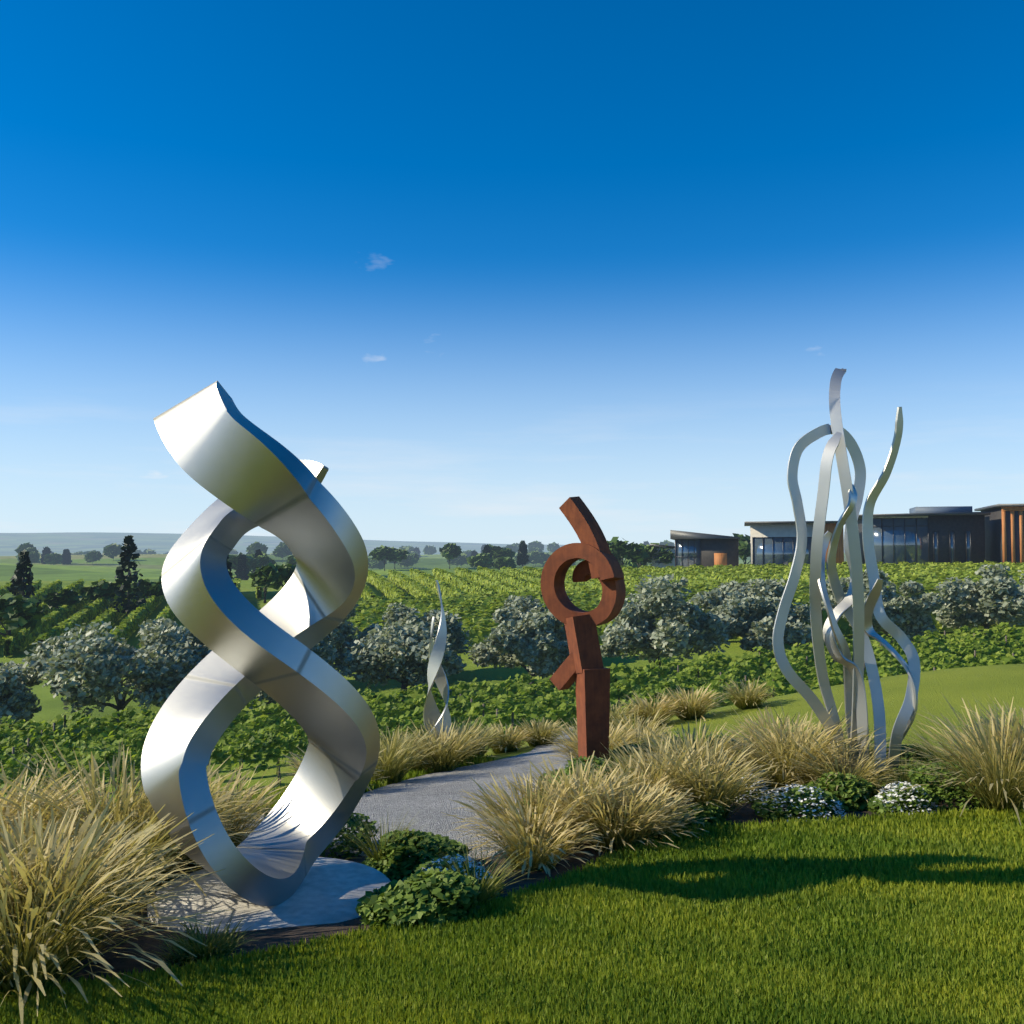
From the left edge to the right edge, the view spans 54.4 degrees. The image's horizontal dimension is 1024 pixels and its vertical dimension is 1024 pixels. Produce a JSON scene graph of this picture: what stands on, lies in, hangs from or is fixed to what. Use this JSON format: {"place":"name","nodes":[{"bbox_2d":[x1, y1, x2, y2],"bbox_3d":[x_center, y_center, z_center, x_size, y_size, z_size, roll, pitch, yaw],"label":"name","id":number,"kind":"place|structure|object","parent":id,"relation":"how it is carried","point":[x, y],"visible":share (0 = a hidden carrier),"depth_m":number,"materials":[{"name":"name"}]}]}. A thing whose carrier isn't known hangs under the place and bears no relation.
{"place":"outdoors","nodes":[
{"label":"outdoors","id":0,"kind":"place"},
{"bbox_2d":[240,727,577,862],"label":"garden path","id":1,"kind":"structure","parent":0,"point":[430,795],"depth_m":11.82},
{"bbox_2d":[0,753,1023,1023],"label":"lawn grass","id":2,"kind":"structure","parent":0,"point":[916,917],"depth_m":5.36,"materials":[{"name":"green plant"}]},
{"bbox_2d":[0,532,1023,806],"bbox_3d":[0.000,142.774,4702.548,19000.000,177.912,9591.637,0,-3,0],"label":"grassy terrain","id":3,"kind":"structure","parent":0,"point":[982,684],"depth_m":63.11,"materials":[{"name":"green plant"}]},
{"bbox_2d":[0,533,749,633],"bbox_3d":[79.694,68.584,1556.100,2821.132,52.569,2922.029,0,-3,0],"label":"broadleaf tree foliage","id":4,"kind":"object","parent":3,"relation":"on","point":[18,612],"visible":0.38,"depth_m":227.86,"materials":[{"name":"green plant"}]},
{"bbox_2d":[0,545,750,637],"bbox_3d":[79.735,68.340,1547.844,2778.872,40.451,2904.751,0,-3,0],"label":"tree trunks","id":5,"kind":"object","parent":3,"relation":"on","point":[8,632],"visible":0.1,"depth_m":129.55,"materials":[{"name":"brown plant"}]},
{"bbox_2d":[7,535,649,617],"bbox_3d":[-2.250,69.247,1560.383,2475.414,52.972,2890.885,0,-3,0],"label":"trees","id":6,"kind":"object","parent":5,"relation":"on","point":[18,585],"visible":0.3,"depth_m":118.96,"materials":[{"name":"green plant"}]},
{"bbox_2d":[423,580,450,750],"bbox_3d":[-1.295,2.792,16.837,0.592,3.277,0.570,1,-3,-20],"label":"steel flame sculpture","id":7,"kind":"object","parent":3,"relation":"on","point":[437,675],"visible":0.73,"depth_m":16.82,"materials":[{"name":"silver metal"}]},
{"bbox_2d":[0,630,1013,801],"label":"vine trunks","id":8,"kind":"object","parent":3,"relation":"on","point":[278,762],"visible":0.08,"depth_m":42.03,"materials":[{"name":"brown wood"}]},
{"bbox_2d":[0,622,1023,792],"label":"vine leaves","id":9,"kind":"object","parent":8,"relation":"attached to","point":[993,650],"visible":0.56,"depth_m":44.21,"materials":[{"name":"green plant"}]},
{"bbox_2d":[0,563,1023,729],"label":"olive trees","id":10,"kind":"object","parent":3,"relation":"on","point":[523,633],"depth_m":59.99,"materials":[{"name":"green plant"}]},
{"bbox_2d":[0,560,1023,656],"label":"vineyard","id":11,"kind":"object","parent":3,"relation":"on","point":[935,571],"depth_m":115.44,"materials":[{"name":"green plant"}]},
{"bbox_2d":[61,775,976,982],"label":"garden bed soil","id":12,"kind":"structure","parent":3,"relation":"on","point":[117,962],"depth_m":6.21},
{"bbox_2d":[147,857,390,933],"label":"sculpture plinth","id":13,"kind":"structure","parent":12,"relation":"on","point":[330,890],"depth_m":6.72,"materials":[{"name":"grey concrete"}]},
{"bbox_2d":[141,380,379,905],"bbox_3d":[-1.730,0.871,7.045,1.559,3.566,1.194,2,-3,-40],"label":"twisted steel sculpture","id":14,"kind":"object","parent":13,"relation":"on","point":[247,473],"visible":1,"depth_m":6.79,"materials":[{"name":"silver metal"}]},
{"bbox_2d":[0,676,1023,1023],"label":"garden tussock grasses","id":15,"kind":"object","parent":12,"relation":"on","point":[60,864],"visible":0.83,"depth_m":8.35,"materials":[{"name":"beige plant"}]},
{"bbox_2d":[541,496,625,763],"bbox_3d":[0.878,1.613,12.487,1.054,3.638,0.730,-1,-3,28],"label":"corten sculpture","id":16,"kind":"object","parent":12,"relation":"on","point":[584,670],"visible":0.96,"depth_m":12.37,"materials":[{"name":"metal"}]},
{"bbox_2d":[263,732,1004,929],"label":"green shrubs","id":17,"kind":"object","parent":12,"relation":"on","point":[420,894],"visible":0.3,"depth_m":8.54,"materials":[{"name":"green plant"}]},
{"bbox_2d":[422,753,937,883],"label":"white flowers","id":18,"kind":"object","parent":12,"relation":"on","point":[890,785],"visible":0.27,"depth_m":9.76,"materials":[{"name":"white plant"}]},
{"bbox_2d":[772,368,919,777],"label":"sculpture steel reeds","id":19,"kind":"object","parent":12,"relation":"on","point":[859,614],"visible":0.94,"depth_m":11.64,"materials":[{"name":"silver metal"}]},
{"bbox_2d":[652,547,674,567],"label":"shed panel light","id":20,"kind":"object","parent":3,"relation":"on","point":[662,565],"visible":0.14,"depth_m":199.21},
{"bbox_2d":[650,544,674,548],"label":"roof","id":21,"kind":"structure","parent":20,"relation":"on","point":[656,545],"depth_m":199.12,"materials":[{"name":"grey metal"}]},
{"bbox_2d":[675,518,971,566],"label":"window mullions","id":22,"kind":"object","parent":3,"relation":"on","point":[881,539],"depth_m":142.65,"materials":[{"name":"black metal"}]},
{"bbox_2d":[676,511,1023,567],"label":"windows","id":23,"kind":"structure","parent":22,"relation":"in","point":[777,551],"depth_m":142.95,"materials":[{"name":"blue glass"}]},
{"bbox_2d":[750,516,927,563],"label":"winery panel light","id":24,"kind":"object","parent":3,"relation":"on","point":[775,530],"visible":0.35,"depth_m":147.10,"materials":[{"name":"white metal"}]},
{"bbox_2d":[701,507,1002,566],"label":"building wall","id":25,"kind":"structure","parent":3,"relation":"on","point":[986,537],"depth_m":141.52,"materials":[{"name":"black metal"}]},
{"bbox_2d":[670,504,1023,539],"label":"roof","id":26,"kind":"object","parent":25,"relation":"on","point":[674,534],"visible":0.64,"depth_m":146.10,"materials":[{"name":"grey metal"}]},
{"bbox_2d":[909,506,971,512],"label":"rooftop structure","id":27,"kind":"object","parent":26,"relation":"on","point":[945,509],"visible":0.64,"depth_m":147.22,"materials":[{"name":"grey metal"}]},
{"bbox_2d":[714,506,1023,566],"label":"wood wall cladding","id":28,"kind":"structure","parent":3,"relation":"on","point":[720,558],"depth_m":138.05,"materials":[{"name":"brown wood"}]},
{"bbox_2d":[0,0,1023,545],"label":"sky","id":29,"kind":"structure","parent":0,"point":[483,267],"materials":[{"name":"blue"}]}
]}

